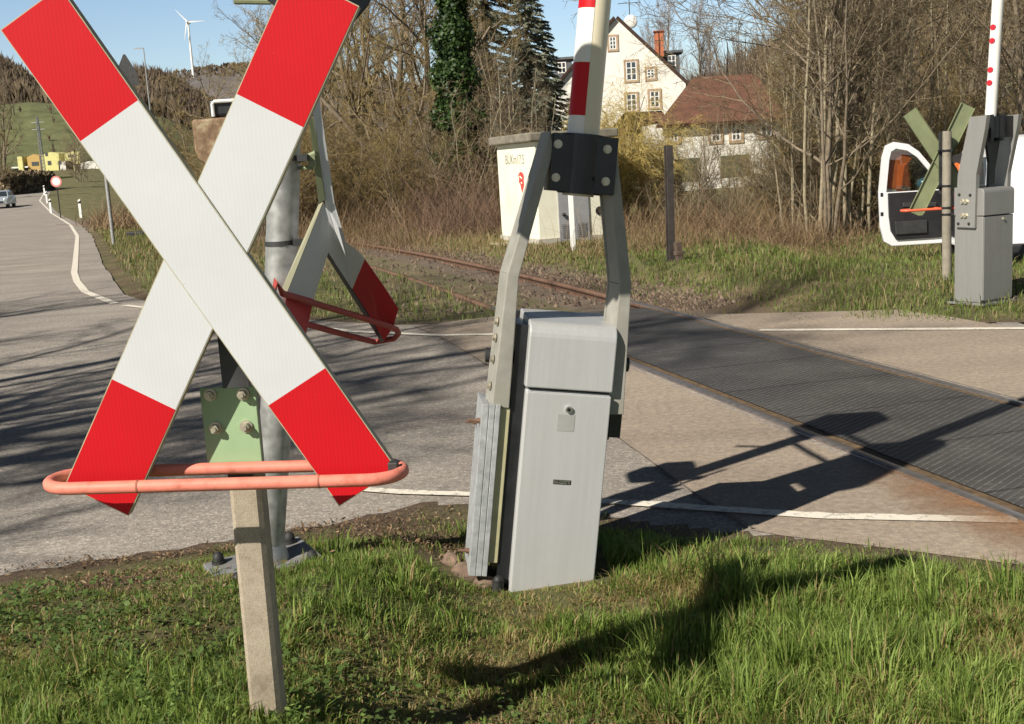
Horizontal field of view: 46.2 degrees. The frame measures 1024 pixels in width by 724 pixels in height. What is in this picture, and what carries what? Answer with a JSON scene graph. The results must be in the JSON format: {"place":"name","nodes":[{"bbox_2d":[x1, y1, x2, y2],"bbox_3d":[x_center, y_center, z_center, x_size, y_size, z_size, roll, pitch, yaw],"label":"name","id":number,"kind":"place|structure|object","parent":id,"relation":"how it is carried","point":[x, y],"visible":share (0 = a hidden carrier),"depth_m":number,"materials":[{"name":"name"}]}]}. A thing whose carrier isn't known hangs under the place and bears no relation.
{"place":"outdoors","nodes":[
{"label":"outdoors","id":0,"kind":"place"},
{"bbox_2d":[0,102,201,173],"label":"meadow hill","id":1,"kind":"structure","parent":0,"point":[30,112],"depth_m":386.63,"materials":[{"name":"plant"}]},
{"bbox_2d":[0,74,212,130],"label":"meadow edge woods","id":2,"kind":"object","parent":1,"relation":"on","point":[27,93],"visible":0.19,"depth_m":447.88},
{"bbox_2d":[9,68,206,120],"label":"wooded hill","id":3,"kind":"structure","parent":0,"point":[202,114],"depth_m":615.30,"materials":[{"name":"plant"}]},
{"bbox_2d":[0,50,213,127],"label":"woods","id":4,"kind":"object","parent":3,"relation":"on","point":[153,74],"visible":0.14,"depth_m":622.98,"materials":[{"name":"plant"}]},
{"bbox_2d":[173,67,553,167],"bbox_3d":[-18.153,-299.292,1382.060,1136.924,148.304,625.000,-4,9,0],"label":"distant hill","id":5,"kind":"structure","parent":0,"point":[195,82],"depth_m":1412.02,"materials":[{"name":"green plant"}]},
{"bbox_2d":[171,61,713,111],"bbox_3d":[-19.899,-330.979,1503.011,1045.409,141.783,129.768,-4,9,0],"label":"woods","id":6,"kind":"object","parent":5,"relation":"on","point":[221,67],"visible":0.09,"depth_m":1480.11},
{"bbox_2d":[0,0,803,100],"label":"sky","id":7,"kind":"structure","parent":0,"point":[157,27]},
{"bbox_2d":[0,190,1023,574],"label":"road","id":8,"kind":"structure","parent":0,"point":[64,342],"depth_m":8.05,"materials":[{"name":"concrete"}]},
{"bbox_2d":[39,190,117,303],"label":"road marking","id":9,"kind":"object","parent":8,"relation":"on","point":[80,285],"visible":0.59,"depth_m":23.56,"materials":[{"name":"paint"}]},
{"bbox_2d":[364,487,631,503],"bbox_3d":[-0.156,0.648,5.874,1.530,0.001,0.104,0,10,21],"label":"road marking","id":10,"kind":"object","parent":8,"relation":"on","point":[409,491],"visible":0.45,"depth_m":5.96,"materials":[{"name":"paint"}]},
{"bbox_2d":[415,316,1023,564],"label":"crossing slab","id":11,"kind":"structure","parent":8,"relation":"on","point":[717,454],"depth_m":5.88,"materials":[{"name":"concrete"}]},
{"bbox_2d":[625,499,1002,521],"bbox_3d":[1.312,0.660,5.263,1.678,0.001,0.158,0,10,21],"label":"road marking","id":12,"kind":"object","parent":11,"relation":"on","point":[923,517],"visible":1,"depth_m":5.23,"materials":[{"name":"paint"}]},
{"bbox_2d":[580,308,1023,507],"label":"crossing panel","id":13,"kind":"object","parent":8,"relation":"on","point":[973,441],"visible":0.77,"depth_m":7.48,"materials":[{"name":"rubber"}]},
{"bbox_2d":[627,356,1023,513],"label":"rust strip","id":14,"kind":"object","parent":8,"relation":"on","point":[938,478],"visible":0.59,"depth_m":6.37,"materials":[{"name":"metal"}]},
{"bbox_2d":[649,307,1023,408],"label":"rust strip","id":15,"kind":"object","parent":8,"relation":"on","point":[963,391],"visible":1,"depth_m":8.69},
{"bbox_2d":[695,310,1023,399],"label":"crossing slab","id":16,"kind":"structure","parent":8,"relation":"on","point":[991,360],"depth_m":9.55,"materials":[{"name":"concrete"}]},
{"bbox_2d":[758,327,1023,330],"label":"road marking","id":17,"kind":"object","parent":8,"relation":"on","point":[893,328],"visible":1,"depth_m":10.20,"materials":[{"name":"paint"}]},
{"bbox_2d":[910,477,1023,533],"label":"rust stain","id":18,"kind":"object","parent":8,"relation":"on","point":[989,513],"visible":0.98,"depth_m":5.22,"materials":[{"name":"concrete"}]},
{"bbox_2d":[0,166,1023,723],"bbox_3d":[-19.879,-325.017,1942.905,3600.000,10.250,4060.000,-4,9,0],"label":"ground","id":19,"kind":"structure","parent":0,"point":[74,190],"depth_m":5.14,"materials":[{"name":"plant"}]},
{"bbox_2d":[0,70,30,169],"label":"bare tree","id":20,"kind":"object","parent":19,"relation":"on","point":[4,157],"visible":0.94,"depth_m":136.36,"materials":[{"name":"brown plant"}]},
{"bbox_2d":[0,169,56,194],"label":"bank shrub","id":21,"kind":"object","parent":19,"relation":"on","point":[30,181],"visible":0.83,"depth_m":133.32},
{"bbox_2d":[48,127,96,181],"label":"bare shrub","id":22,"kind":"object","parent":19,"relation":"on","point":[76,169],"visible":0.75,"depth_m":166.08,"materials":[{"name":"brown plant"}]},
{"bbox_2d":[73,176,198,231],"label":"dead grass","id":23,"kind":"structure","parent":19,"relation":"on","point":[122,219],"depth_m":47.64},
{"bbox_2d":[127,669,180,722],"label":"weed","id":24,"kind":"object","parent":19,"relation":"on","point":[172,707],"visible":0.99,"depth_m":2.76,"materials":[{"name":"green plant"}]},
{"bbox_2d":[153,69,203,168],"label":"bare tree","id":25,"kind":"object","parent":19,"relation":"on","point":[177,128],"visible":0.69,"depth_m":68.30,"materials":[{"name":"brown plant"}]},
{"bbox_2d":[157,39,234,130],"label":"bare tree","id":26,"kind":"object","parent":19,"relation":"on","point":[206,100],"visible":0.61,"depth_m":63.52,"materials":[{"name":"brown plant"}]},
{"bbox_2d":[1,0,408,721],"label":"crossing sign","id":27,"kind":"object","parent":19,"relation":"on","point":[201,232],"visible":1,"depth_m":2.62,"materials":[{"name":"metal"}]},
{"bbox_2d":[92,224,494,323],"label":"grass","id":28,"kind":"structure","parent":19,"relation":"on","point":[107,236],"depth_m":19.08,"materials":[{"name":"plant"}]},
{"bbox_2d":[192,0,400,578],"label":"signal mast","id":29,"kind":"object","parent":19,"relation":"on","point":[293,273],"visible":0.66,"depth_m":4.23,"materials":[{"name":"metal"}]},
{"bbox_2d":[211,0,394,150],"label":"bare tree","id":30,"kind":"object","parent":19,"relation":"on","point":[234,21],"visible":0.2,"depth_m":41.02,"materials":[{"name":"brown plant"}]},
{"bbox_2d":[231,0,439,210],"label":"bare tree","id":31,"kind":"object","parent":19,"relation":"on","point":[344,94],"visible":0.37,"depth_m":39.20,"materials":[{"name":"brown plant"}]},
{"bbox_2d":[243,0,436,136],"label":"bare tree","id":32,"kind":"object","parent":19,"relation":"on","point":[372,53],"visible":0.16,"depth_m":50.78,"materials":[{"name":"brown plant"}]},
{"bbox_2d":[266,1,423,200],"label":"bare tree","id":33,"kind":"object","parent":19,"relation":"on","point":[349,57],"visible":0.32,"depth_m":40.13,"materials":[{"name":"brown plant"}]},
{"bbox_2d":[299,116,395,226],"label":"bare shrub","id":34,"kind":"object","parent":19,"relation":"on","point":[365,176],"visible":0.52,"depth_m":35.02,"materials":[{"name":"brown plant"}]},
{"bbox_2d":[300,105,406,221],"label":"bare shrub","id":35,"kind":"object","parent":19,"relation":"on","point":[358,172],"visible":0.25,"depth_m":35.51,"materials":[{"name":"brown plant"}]},
{"bbox_2d":[206,53,525,240],"bbox_3d":[-3.997,-6.936,34.385,11.498,6.384,14.822,-4,9,0],"label":"dry brush","id":36,"kind":"object","parent":19,"relation":"on","point":[374,218],"visible":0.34,"depth_m":32.46,"materials":[{"name":"plant"}]},
{"bbox_2d":[302,85,439,221],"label":"bare shrub","id":37,"kind":"object","parent":19,"relation":"on","point":[406,125],"visible":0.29,"depth_m":37.28,"materials":[{"name":"brown plant"}]},
{"bbox_2d":[305,103,438,223],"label":"bare shrub","id":38,"kind":"object","parent":19,"relation":"on","point":[387,129],"visible":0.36,"depth_m":35.81,"materials":[{"name":"brown plant"}]},
{"bbox_2d":[251,194,503,258],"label":"dead grass","id":39,"kind":"structure","parent":19,"relation":"on","point":[368,243],"depth_m":26.25,"materials":[{"name":"plant"}]},
{"bbox_2d":[327,0,432,143],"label":"bare tree","id":40,"kind":"object","parent":19,"relation":"on","point":[367,81],"visible":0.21,"depth_m":48.77,"materials":[{"name":"brown plant"}]},
{"bbox_2d":[335,0,437,136],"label":"bare tree","id":41,"kind":"object","parent":19,"relation":"on","point":[402,54],"visible":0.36,"depth_m":60.64,"materials":[{"name":"brown plant"}]},
{"bbox_2d":[345,0,438,182],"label":"bare tree","id":42,"kind":"object","parent":19,"relation":"on","point":[409,62],"visible":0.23,"depth_m":64.31,"materials":[{"name":"brown plant"}]},
{"bbox_2d":[345,93,488,225],"bbox_3d":[-3.008,-5.741,34.747,4.141,3.709,4.507,-9,11,-28],"label":"bare shrub","id":43,"kind":"object","parent":19,"relation":"on","point":[385,175],"visible":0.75,"depth_m":34.15,"materials":[{"name":"brown plant"}]},
{"bbox_2d":[337,76,501,244],"bbox_3d":[-1.905,-5.242,29.221,6.833,4.486,10.057,-4,9,0],"label":"bramble","id":44,"kind":"object","parent":19,"relation":"on","point":[450,209],"visible":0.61,"depth_m":27.97,"materials":[{"name":"plant"}]},
{"bbox_2d":[355,0,509,204],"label":"bare tree","id":45,"kind":"object","parent":19,"relation":"on","point":[380,84],"visible":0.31,"depth_m":49.20,"materials":[{"name":"brown plant"}]},
{"bbox_2d":[334,0,533,206],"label":"bare tree","id":46,"kind":"object","parent":19,"relation":"on","point":[396,108],"visible":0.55,"depth_m":39.27,"materials":[{"name":"brown plant"}]},
{"bbox_2d":[351,0,533,204],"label":"bare tree","id":47,"kind":"object","parent":19,"relation":"on","point":[421,10],"visible":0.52,"depth_m":41.98,"materials":[{"name":"brown plant"}]},
{"bbox_2d":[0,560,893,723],"bbox_3d":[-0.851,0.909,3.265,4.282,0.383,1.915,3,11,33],"label":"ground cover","id":48,"kind":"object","parent":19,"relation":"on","point":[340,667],"visible":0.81,"depth_m":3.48,"materials":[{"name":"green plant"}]},
{"bbox_2d":[424,0,492,210],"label":"ivy tree","id":49,"kind":"object","parent":19,"relation":"on","point":[452,40],"visible":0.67,"depth_m":34.71,"materials":[{"name":"green plant"}]},
{"bbox_2d":[401,63,570,213],"bbox_3d":[-0.966,-6.146,34.156,5.360,4.462,5.568,6,13,44],"label":"bare shrub","id":50,"kind":"object","parent":19,"relation":"on","point":[468,155],"visible":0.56,"depth_m":33.59,"materials":[{"name":"brown plant"}]},
{"bbox_2d":[420,0,565,187],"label":"spruce tree","id":51,"kind":"object","parent":19,"relation":"on","point":[486,8],"visible":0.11,"depth_m":57.79,"materials":[{"name":"green plant"}]},
{"bbox_2d":[470,14,517,200],"bbox_3d":[-0.865,-8.137,38.984,1.851,6.739,2.688,-12,13,-42],"label":"slender tree","id":52,"kind":"object","parent":19,"relation":"on","point":[500,129],"visible":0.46,"depth_m":38.68,"materials":[{"name":"brown plant"}]},
{"bbox_2d":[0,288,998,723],"bbox_3d":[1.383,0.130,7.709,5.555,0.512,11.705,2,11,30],"label":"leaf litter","id":53,"kind":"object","parent":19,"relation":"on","point":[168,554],"visible":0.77,"depth_m":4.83,"materials":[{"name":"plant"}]},
{"bbox_2d":[473,33,526,159],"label":"slender tree","id":54,"kind":"object","parent":19,"relation":"on","point":[498,88],"visible":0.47,"depth_m":40.99,"materials":[{"name":"brown plant"}]},
{"bbox_2d":[253,235,751,316],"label":"ballast","id":55,"kind":"structure","parent":19,"relation":"on","point":[666,300],"depth_m":15.33,"materials":[{"name":"gravel"}]},
{"bbox_2d":[475,2,534,187],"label":"slender tree","id":56,"kind":"object","parent":19,"relation":"on","point":[515,51],"visible":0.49,"depth_m":45.70,"materials":[{"name":"brown plant"}]},
{"bbox_2d":[496,51,550,151],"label":"slender tree","id":57,"kind":"object","parent":19,"relation":"on","point":[529,100],"visible":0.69,"depth_m":40.33,"materials":[{"name":"brown plant"}]},
{"bbox_2d":[488,0,568,193],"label":"spruce tree","id":58,"kind":"object","parent":19,"relation":"on","point":[536,37],"visible":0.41,"depth_m":56.18,"materials":[{"name":"green plant"}]},
{"bbox_2d":[56,224,1023,520],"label":"rail","id":59,"kind":"object","parent":19,"relation":"on","point":[896,468],"visible":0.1,"depth_m":6.71,"materials":[{"name":"metal"}]},
{"bbox_2d":[458,0,630,592],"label":"railway crossing barrier","id":60,"kind":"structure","parent":19,"relation":"on","point":[546,422],"depth_m":4.40,"materials":[{"name":"metal"}]},
{"bbox_2d":[523,17,569,131],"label":"spruce tree","id":61,"kind":"object","parent":19,"relation":"on","point":[548,29],"visible":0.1,"depth_m":61.34,"materials":[{"name":"green plant"}]},
{"bbox_2d":[488,128,617,244],"bbox_3d":[0.651,-3.409,24.270,2.240,2.390,2.630,-7,10,-18],"label":"relay cabin","id":62,"kind":"object","parent":19,"relation":"on","point":[515,154],"visible":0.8,"depth_m":23.38,"materials":[{"name":"concrete"}]},
{"bbox_2d":[557,192,589,242],"bbox_3d":[1.194,-3.190,23.175,0.630,1.750,0.109,-7,10,-18],"label":"door","id":63,"kind":"structure","parent":62,"relation":"in","point":[563,208],"depth_m":23.25,"materials":[{"name":"grey metal"}]},
{"bbox_2d":[88,222,1023,405],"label":"rail","id":64,"kind":"object","parent":19,"relation":"on","point":[573,290],"visible":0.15,"depth_m":14.03,"materials":[{"name":"metal"}]},
{"bbox_2d":[549,2,688,128],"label":"white house","id":65,"kind":"structure","parent":19,"relation":"on","point":[620,48],"depth_m":73.13,"materials":[{"name":"paint"}]},
{"bbox_2d":[560,51,709,224],"bbox_3d":[2.573,-4.570,24.922,2.855,3.667,3.148,-12,13,-43],"label":"yellow willow","id":66,"kind":"object","parent":19,"relation":"on","point":[631,174],"visible":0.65,"depth_m":24.75,"materials":[{"name":"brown plant"}]},
{"bbox_2d":[621,109,695,222],"bbox_3d":[2.971,-4.294,26.312,2.217,2.589,2.444,-1,10,14],"label":"yellow willow","id":67,"kind":"object","parent":19,"relation":"on","point":[676,179],"visible":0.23,"depth_m":26.02,"materials":[{"name":"brown plant"}]},
{"bbox_2d":[640,0,686,75],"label":"poplar tree","id":68,"kind":"object","parent":19,"relation":"on","point":[667,45],"visible":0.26,"depth_m":89.48,"materials":[{"name":"brown plant"}]},
{"bbox_2d":[664,145,675,262],"bbox_3d":[2.171,-2.116,16.504,0.100,1.700,0.070,-7,10,-25],"label":"marker post","id":69,"kind":"object","parent":19,"relation":"on","point":[669,195],"visible":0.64,"depth_m":16.47,"materials":[{"name":"metal"}]},
{"bbox_2d":[636,81,742,214],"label":"bare shrub","id":70,"kind":"object","parent":19,"relation":"on","point":[706,177],"visible":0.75,"depth_m":25.27,"materials":[{"name":"brown plant"}]},
{"bbox_2d":[679,0,720,81],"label":"poplar tree","id":71,"kind":"object","parent":19,"relation":"on","point":[700,67],"visible":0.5,"depth_m":93.03,"materials":[{"name":"brown plant"}]},
{"bbox_2d":[639,74,788,190],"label":"white annex","id":72,"kind":"object","parent":19,"relation":"on","point":[685,110],"visible":0.48,"depth_m":57.30,"materials":[{"name":"paint"}]},
{"bbox_2d":[539,164,888,255],"bbox_3d":[4.372,-3.247,23.610,8.672,1.876,8.847,-4,9,0],"label":"dry brush","id":73,"kind":"object","parent":19,"relation":"on","point":[653,222],"visible":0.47,"depth_m":22.06,"materials":[{"name":"plant"}]},
{"bbox_2d":[527,159,931,276],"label":"dead grass","id":74,"kind":"structure","parent":19,"relation":"on","point":[663,239],"depth_m":19.22,"materials":[{"name":"plant"}]},
{"bbox_2d":[690,134,772,221],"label":"bare shrub","id":75,"kind":"object","parent":19,"relation":"on","point":[733,180],"visible":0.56,"depth_m":26.62,"materials":[{"name":"brown plant"}]},
{"bbox_2d":[700,126,819,221],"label":"bare shrub","id":76,"kind":"object","parent":19,"relation":"on","point":[752,157],"visible":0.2,"depth_m":27.93,"materials":[{"name":"brown plant"}]},
{"bbox_2d":[716,133,815,218],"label":"bare shrub","id":77,"kind":"object","parent":19,"relation":"on","point":[761,188],"visible":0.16,"depth_m":28.12,"materials":[{"name":"brown plant"}]},
{"bbox_2d":[663,161,910,251],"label":"dry reeds","id":78,"kind":"object","parent":19,"relation":"on","point":[804,232],"visible":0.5,"depth_m":21.18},
{"bbox_2d":[563,0,1017,240],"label":"bare tree","id":79,"kind":"object","parent":19,"relation":"on","point":[827,152],"visible":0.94,"depth_m":21.99,"materials":[{"name":"brown plant"}]},
{"bbox_2d":[742,0,840,227],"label":"slender tree","id":80,"kind":"object","parent":19,"relation":"on","point":[785,118],"visible":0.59,"depth_m":24.24,"materials":[{"name":"brown plant"}]},
{"bbox_2d":[749,125,873,228],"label":"bare shrub","id":81,"kind":"object","parent":19,"relation":"on","point":[797,177],"visible":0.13,"depth_m":24.92,"materials":[{"name":"brown plant"}]},
{"bbox_2d":[754,0,875,228],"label":"slender tree","id":82,"kind":"object","parent":19,"relation":"on","point":[795,25],"visible":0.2,"depth_m":25.23,"materials":[{"name":"brown plant"}]},
{"bbox_2d":[736,91,917,229],"bbox_3d":[6.395,-4.106,24.663,3.623,3.020,3.487,-2,10,9],"label":"bare shrub","id":83,"kind":"object","parent":19,"relation":"on","point":[797,188],"visible":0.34,"depth_m":24.56,"materials":[{"name":"brown plant"}]},
{"bbox_2d":[755,0,902,228],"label":"slender tree","id":84,"kind":"object","parent":19,"relation":"on","point":[862,193],"visible":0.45,"depth_m":23.49,"materials":[{"name":"brown plant"}]},
{"bbox_2d":[727,0,946,131],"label":"bare tree","id":85,"kind":"object","parent":19,"relation":"on","point":[815,60],"visible":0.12,"depth_m":41.21,"materials":[{"name":"brown plant"}]},
{"bbox_2d":[757,110,920,223],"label":"bare shrub","id":86,"kind":"object","parent":19,"relation":"on","point":[814,165],"visible":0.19,"depth_m":25.00,"materials":[{"name":"brown plant"}]},
{"bbox_2d":[735,71,944,229],"bbox_3d":[6.764,-4.501,25.005,4.371,3.644,4.208,1,10,24],"label":"bare shrub","id":87,"kind":"object","parent":19,"relation":"on","point":[810,186],"visible":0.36,"depth_m":24.76,"materials":[{"name":"brown plant"}]},
{"bbox_2d":[758,0,927,236],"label":"slender tree","id":88,"kind":"object","parent":19,"relation":"on","point":[836,164],"visible":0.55,"depth_m":23.00,"materials":[{"name":"brown plant"}]},
{"bbox_2d":[772,0,929,231],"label":"slender tree","id":89,"kind":"object","parent":19,"relation":"on","point":[891,66],"visible":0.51,"depth_m":22.81,"materials":[{"name":"brown plant"}]},
{"bbox_2d":[754,65,949,216],"bbox_3d":[8.395,-5.369,28.647,4.637,4.016,4.817,3,11,34],"label":"bare shrub","id":90,"kind":"object","parent":19,"relation":"on","point":[925,154],"visible":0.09,"depth_m":27.89,"materials":[{"name":"brown plant"}]},
{"bbox_2d":[690,0,1023,223],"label":"bare tree","id":91,"kind":"object","parent":19,"relation":"on","point":[871,37],"visible":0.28,"depth_m":25.36,"materials":[{"name":"brown plant"}]},
{"bbox_2d":[777,83,944,229],"bbox_3d":[7.242,-4.093,24.113,3.377,3.146,3.676,-4,9,0],"label":"bare shrub","id":92,"kind":"object","parent":19,"relation":"on","point":[861,172],"visible":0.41,"depth_m":23.92,"materials":[{"name":"brown plant"}]},
{"bbox_2d":[821,0,953,191],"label":"slender tree","id":93,"kind":"object","parent":19,"relation":"on","point":[900,68],"visible":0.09,"depth_m":25.21,"materials":[{"name":"brown plant"}]},
{"bbox_2d":[850,0,946,190],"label":"slender tree","id":94,"kind":"object","parent":19,"relation":"on","point":[911,66],"visible":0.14,"depth_m":28.56,"materials":[{"name":"brown plant"}]},
{"bbox_2d":[837,0,988,189],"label":"slender tree","id":95,"kind":"object","parent":19,"relation":"on","point":[933,85],"visible":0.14,"depth_m":29.53,"materials":[{"name":"brown plant"}]},
{"bbox_2d":[827,49,1014,190],"bbox_3d":[10.293,-5.822,30.967,4.360,3.905,4.745,4,12,39],"label":"bare shrub","id":96,"kind":"object","parent":19,"relation":"on","point":[951,117],"visible":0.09,"depth_m":29.68,"materials":[{"name":"brown plant"}]},
{"bbox_2d":[900,102,974,279],"bbox_3d":[4.594,-1.718,12.795,0.889,2.040,0.224,-4,9,0],"label":"crossing sign","id":97,"kind":"object","parent":19,"relation":"on","point":[942,171],"visible":0.75,"depth_m":12.73,"materials":[{"name":"metal"}]},
{"bbox_2d":[874,0,1023,134],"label":"bare tree","id":98,"kind":"object","parent":19,"relation":"on","point":[1018,61],"visible":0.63,"depth_m":29.21,"materials":[{"name":"brown plant"}]},
{"bbox_2d":[878,134,1023,259],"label":"delivery van","id":99,"kind":"object","parent":19,"relation":"on","point":[897,227],"visible":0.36,"depth_m":17.40,"materials":[{"name":"white paint"}]},
{"bbox_2d":[887,150,911,189],"bbox_3d":[5.644,-2.798,17.490,0.364,0.568,0.030,-4,9,-1],"label":"warning vest","id":100,"kind":"object","parent":99,"relation":"hanging from","point":[899,161],"visible":1,"depth_m":17.47,"materials":[{"name":"orange fabric"}]},
{"bbox_2d":[913,0,989,150],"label":"slender tree","id":101,"kind":"object","parent":19,"relation":"on","point":[961,85],"visible":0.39,"depth_m":31.75,"materials":[{"name":"brown plant"}]},
{"bbox_2d":[913,0,1023,132],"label":"bare tree","id":102,"kind":"object","parent":19,"relation":"on","point":[981,50],"visible":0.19,"depth_m":40.28,"materials":[{"name":"brown plant"}]},
{"bbox_2d":[946,0,1021,307],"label":"railway crossing barrier","id":103,"kind":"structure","parent":19,"relation":"on","point":[983,214],"depth_m":11.19,"materials":[{"name":"grey metal"}]},
{"bbox_2d":[343,203,808,267],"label":"grass","id":104,"kind":"structure","parent":0,"point":[535,251],"depth_m":22.21,"materials":[{"name":"plant"}]},
{"bbox_2d":[559,206,1023,321],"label":"grass","id":105,"kind":"structure","parent":0,"point":[800,256],"depth_m":14.44,"materials":[{"name":"plant"}]},
{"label":"wooded hill","id":106,"kind":"structure","parent":0,"visible":0},
{"bbox_2d":[684,0,1023,156],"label":"woods","id":107,"kind":"object","parent":106,"relation":"on","point":[745,68],"visible":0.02,"depth_m":110.77,"materials":[{"name":"plant"}]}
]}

